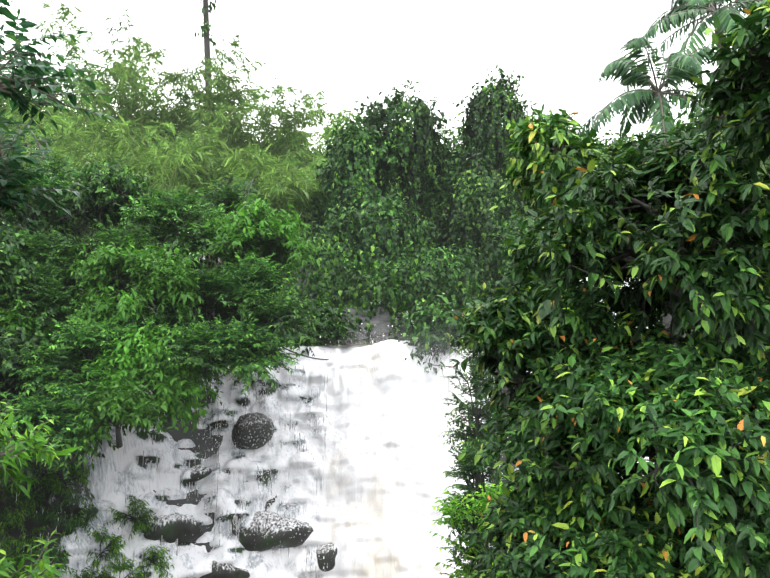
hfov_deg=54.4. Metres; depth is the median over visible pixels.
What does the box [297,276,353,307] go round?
creeper tree
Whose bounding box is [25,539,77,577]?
bush
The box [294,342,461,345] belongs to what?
river water
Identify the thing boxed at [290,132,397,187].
bush
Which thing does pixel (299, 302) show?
bush
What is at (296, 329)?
bank tree
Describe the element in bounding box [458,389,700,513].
bush
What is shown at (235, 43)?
bamboo tree
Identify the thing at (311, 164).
bamboo tree
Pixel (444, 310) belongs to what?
bush
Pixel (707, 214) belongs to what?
bush
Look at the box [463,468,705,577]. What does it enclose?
bush
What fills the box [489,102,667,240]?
bush
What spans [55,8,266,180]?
bamboo tree
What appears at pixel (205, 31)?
tall emergent tree
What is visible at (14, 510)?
shrub
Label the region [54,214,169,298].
bank tree
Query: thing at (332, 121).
bamboo tree
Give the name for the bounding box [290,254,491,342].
vine curtains
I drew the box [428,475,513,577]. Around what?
shrub
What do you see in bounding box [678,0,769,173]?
bush
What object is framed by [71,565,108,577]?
fern moss
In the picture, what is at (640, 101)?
palm tree
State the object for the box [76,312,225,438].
bank tree
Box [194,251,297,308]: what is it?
bank tree
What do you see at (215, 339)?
bank tree
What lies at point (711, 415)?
bush
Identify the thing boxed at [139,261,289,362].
bank tree
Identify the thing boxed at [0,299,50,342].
bank tree
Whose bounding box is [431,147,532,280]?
creeper tree
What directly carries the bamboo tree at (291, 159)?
on the terrain ground
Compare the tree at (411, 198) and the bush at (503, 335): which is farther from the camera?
the tree at (411, 198)
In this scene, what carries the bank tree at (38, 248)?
on the terrain ground
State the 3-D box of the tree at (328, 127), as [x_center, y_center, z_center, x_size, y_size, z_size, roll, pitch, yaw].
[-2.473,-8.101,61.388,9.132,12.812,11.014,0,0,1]
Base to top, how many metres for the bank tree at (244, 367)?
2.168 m
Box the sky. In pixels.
[0,0,766,151]
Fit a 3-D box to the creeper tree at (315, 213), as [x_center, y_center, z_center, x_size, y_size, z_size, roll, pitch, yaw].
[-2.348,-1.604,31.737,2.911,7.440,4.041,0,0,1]
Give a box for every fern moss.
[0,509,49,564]
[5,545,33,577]
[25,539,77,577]
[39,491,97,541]
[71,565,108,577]
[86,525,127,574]
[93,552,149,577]
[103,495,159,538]
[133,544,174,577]
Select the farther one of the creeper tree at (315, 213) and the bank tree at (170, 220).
the creeper tree at (315, 213)
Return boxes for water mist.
[167,311,496,573]
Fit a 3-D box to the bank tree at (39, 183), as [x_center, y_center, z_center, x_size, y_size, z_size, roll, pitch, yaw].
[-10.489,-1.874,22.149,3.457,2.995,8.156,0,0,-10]
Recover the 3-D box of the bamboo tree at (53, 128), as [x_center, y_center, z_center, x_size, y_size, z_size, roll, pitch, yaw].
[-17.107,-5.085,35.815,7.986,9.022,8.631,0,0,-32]
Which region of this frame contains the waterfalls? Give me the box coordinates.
[0,277,659,577]
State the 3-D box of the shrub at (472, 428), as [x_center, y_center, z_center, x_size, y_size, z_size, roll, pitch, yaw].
[1.781,6.697,15.094,1.500,11.350,2.527,0,0,1]
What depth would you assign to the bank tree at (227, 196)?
22.70 m
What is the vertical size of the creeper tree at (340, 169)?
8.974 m
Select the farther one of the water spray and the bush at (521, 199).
the bush at (521, 199)
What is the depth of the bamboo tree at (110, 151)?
33.92 m
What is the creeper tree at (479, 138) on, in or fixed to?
on the terrain ground
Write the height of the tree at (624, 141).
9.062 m
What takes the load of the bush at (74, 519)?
on the terrain ground
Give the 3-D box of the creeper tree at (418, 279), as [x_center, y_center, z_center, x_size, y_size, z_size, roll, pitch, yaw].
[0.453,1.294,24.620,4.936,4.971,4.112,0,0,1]
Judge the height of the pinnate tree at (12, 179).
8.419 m
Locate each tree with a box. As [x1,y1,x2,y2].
[0,0,116,178]
[0,44,130,149]
[0,55,62,151]
[0,76,170,244]
[0,95,88,253]
[0,104,121,168]
[0,144,78,239]
[0,171,80,239]
[0,222,60,324]
[0,251,141,346]
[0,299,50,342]
[0,320,75,433]
[0,390,57,483]
[1,381,111,478]
[5,312,168,430]
[7,225,90,298]
[12,124,91,209]
[20,115,129,249]
[21,0,224,162]
[25,156,162,241]
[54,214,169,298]
[54,371,172,472]
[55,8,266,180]
[60,234,203,334]
[62,126,184,238]
[73,113,215,229]
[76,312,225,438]
[82,33,297,259]
[114,185,239,264]
[117,120,226,226]
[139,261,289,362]
[140,223,258,310]
[147,314,253,396]
[154,115,277,264]
[160,63,351,172]
[189,0,218,258]
[189,137,310,189]
[189,194,320,292]
[190,173,270,216]
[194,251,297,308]
[197,310,303,397]
[201,142,343,277]
[210,85,331,180]
[235,152,325,238]
[236,288,331,356]
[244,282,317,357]
[266,88,366,174]
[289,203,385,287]
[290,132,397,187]
[294,176,356,242]
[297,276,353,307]
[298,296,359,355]
[311,113,410,234]
[311,115,365,155]
[330,253,463,317]
[332,181,444,284]
[349,78,455,255]
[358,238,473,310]
[389,149,416,197]
[389,176,437,233]
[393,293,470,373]
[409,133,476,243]
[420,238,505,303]
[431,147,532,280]
[436,112,468,150]
[451,64,537,296]
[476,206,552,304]
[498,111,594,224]
[574,36,716,346]
[592,129,661,169]
[609,0,766,122]
[617,130,662,146]
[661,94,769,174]
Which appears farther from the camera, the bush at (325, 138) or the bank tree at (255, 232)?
the bush at (325, 138)
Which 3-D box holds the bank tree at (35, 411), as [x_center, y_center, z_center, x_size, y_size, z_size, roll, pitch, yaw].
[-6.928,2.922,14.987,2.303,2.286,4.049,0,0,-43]
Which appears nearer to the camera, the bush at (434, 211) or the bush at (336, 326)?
the bush at (336, 326)
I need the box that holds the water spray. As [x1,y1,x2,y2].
[148,310,489,577]
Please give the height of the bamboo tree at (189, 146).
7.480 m
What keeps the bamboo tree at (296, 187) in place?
on the terrain ground
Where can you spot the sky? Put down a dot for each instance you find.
(229, 16)
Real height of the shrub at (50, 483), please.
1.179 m
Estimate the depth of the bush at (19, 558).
15.41 m
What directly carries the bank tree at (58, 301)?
on the terrain ground
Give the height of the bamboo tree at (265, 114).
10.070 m
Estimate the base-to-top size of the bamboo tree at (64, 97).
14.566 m
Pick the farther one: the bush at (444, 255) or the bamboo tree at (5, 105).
the bamboo tree at (5, 105)
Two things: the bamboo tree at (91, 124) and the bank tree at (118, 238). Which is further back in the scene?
the bamboo tree at (91, 124)
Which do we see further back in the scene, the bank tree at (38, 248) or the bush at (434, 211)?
the bush at (434, 211)
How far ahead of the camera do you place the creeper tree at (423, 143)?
29.96 m
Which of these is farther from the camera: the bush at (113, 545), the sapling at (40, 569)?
the bush at (113, 545)
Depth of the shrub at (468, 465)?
11.67 m
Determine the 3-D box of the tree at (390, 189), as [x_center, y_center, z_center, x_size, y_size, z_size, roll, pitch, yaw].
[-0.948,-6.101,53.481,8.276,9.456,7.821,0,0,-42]
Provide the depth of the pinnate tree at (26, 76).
5.72 m
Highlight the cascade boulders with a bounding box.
[142,384,519,577]
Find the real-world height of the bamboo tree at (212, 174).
6.514 m
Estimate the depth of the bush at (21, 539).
15.52 m
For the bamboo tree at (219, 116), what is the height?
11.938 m
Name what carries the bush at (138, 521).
on the terrain ground
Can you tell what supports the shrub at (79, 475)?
on the terrain ground
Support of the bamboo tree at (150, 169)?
on the terrain ground
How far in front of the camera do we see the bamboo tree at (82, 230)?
30.59 m
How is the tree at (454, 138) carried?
on the terrain ground
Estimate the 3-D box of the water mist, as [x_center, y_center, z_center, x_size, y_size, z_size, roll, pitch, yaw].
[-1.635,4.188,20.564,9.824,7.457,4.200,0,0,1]
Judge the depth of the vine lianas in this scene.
20.98 m
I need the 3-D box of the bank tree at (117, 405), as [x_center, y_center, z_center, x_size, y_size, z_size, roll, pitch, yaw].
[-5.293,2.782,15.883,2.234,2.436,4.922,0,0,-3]
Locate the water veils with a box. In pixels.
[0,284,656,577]
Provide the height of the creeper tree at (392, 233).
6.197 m
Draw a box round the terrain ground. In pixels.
[0,253,723,552]
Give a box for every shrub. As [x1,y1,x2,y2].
[0,477,48,532]
[14,470,67,521]
[30,456,91,504]
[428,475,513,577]
[438,346,503,565]
[440,436,507,571]
[463,546,604,577]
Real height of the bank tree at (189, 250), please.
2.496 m
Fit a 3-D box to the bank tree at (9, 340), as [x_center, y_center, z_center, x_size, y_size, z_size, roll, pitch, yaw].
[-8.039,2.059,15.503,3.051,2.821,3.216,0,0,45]
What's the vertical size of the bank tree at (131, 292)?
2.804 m
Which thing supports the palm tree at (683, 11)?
on the terrain ground
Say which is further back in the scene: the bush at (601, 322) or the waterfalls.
the waterfalls
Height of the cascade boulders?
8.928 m
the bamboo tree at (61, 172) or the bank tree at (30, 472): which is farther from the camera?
the bamboo tree at (61, 172)
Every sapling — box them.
[0,401,78,498]
[0,529,65,577]
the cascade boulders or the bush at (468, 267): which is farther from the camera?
the bush at (468, 267)
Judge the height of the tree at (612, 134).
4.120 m
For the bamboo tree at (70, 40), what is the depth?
45.84 m
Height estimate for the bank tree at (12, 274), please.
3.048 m
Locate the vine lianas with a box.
[211,314,481,548]
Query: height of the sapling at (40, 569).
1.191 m
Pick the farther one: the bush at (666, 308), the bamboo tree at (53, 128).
the bamboo tree at (53, 128)
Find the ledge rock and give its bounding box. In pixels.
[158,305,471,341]
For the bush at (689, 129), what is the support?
on the terrain ground
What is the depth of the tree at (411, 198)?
40.34 m
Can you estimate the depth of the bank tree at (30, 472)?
13.92 m
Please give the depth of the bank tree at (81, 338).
14.80 m
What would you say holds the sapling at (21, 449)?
on the terrain ground
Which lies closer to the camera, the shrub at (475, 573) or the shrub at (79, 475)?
the shrub at (475, 573)

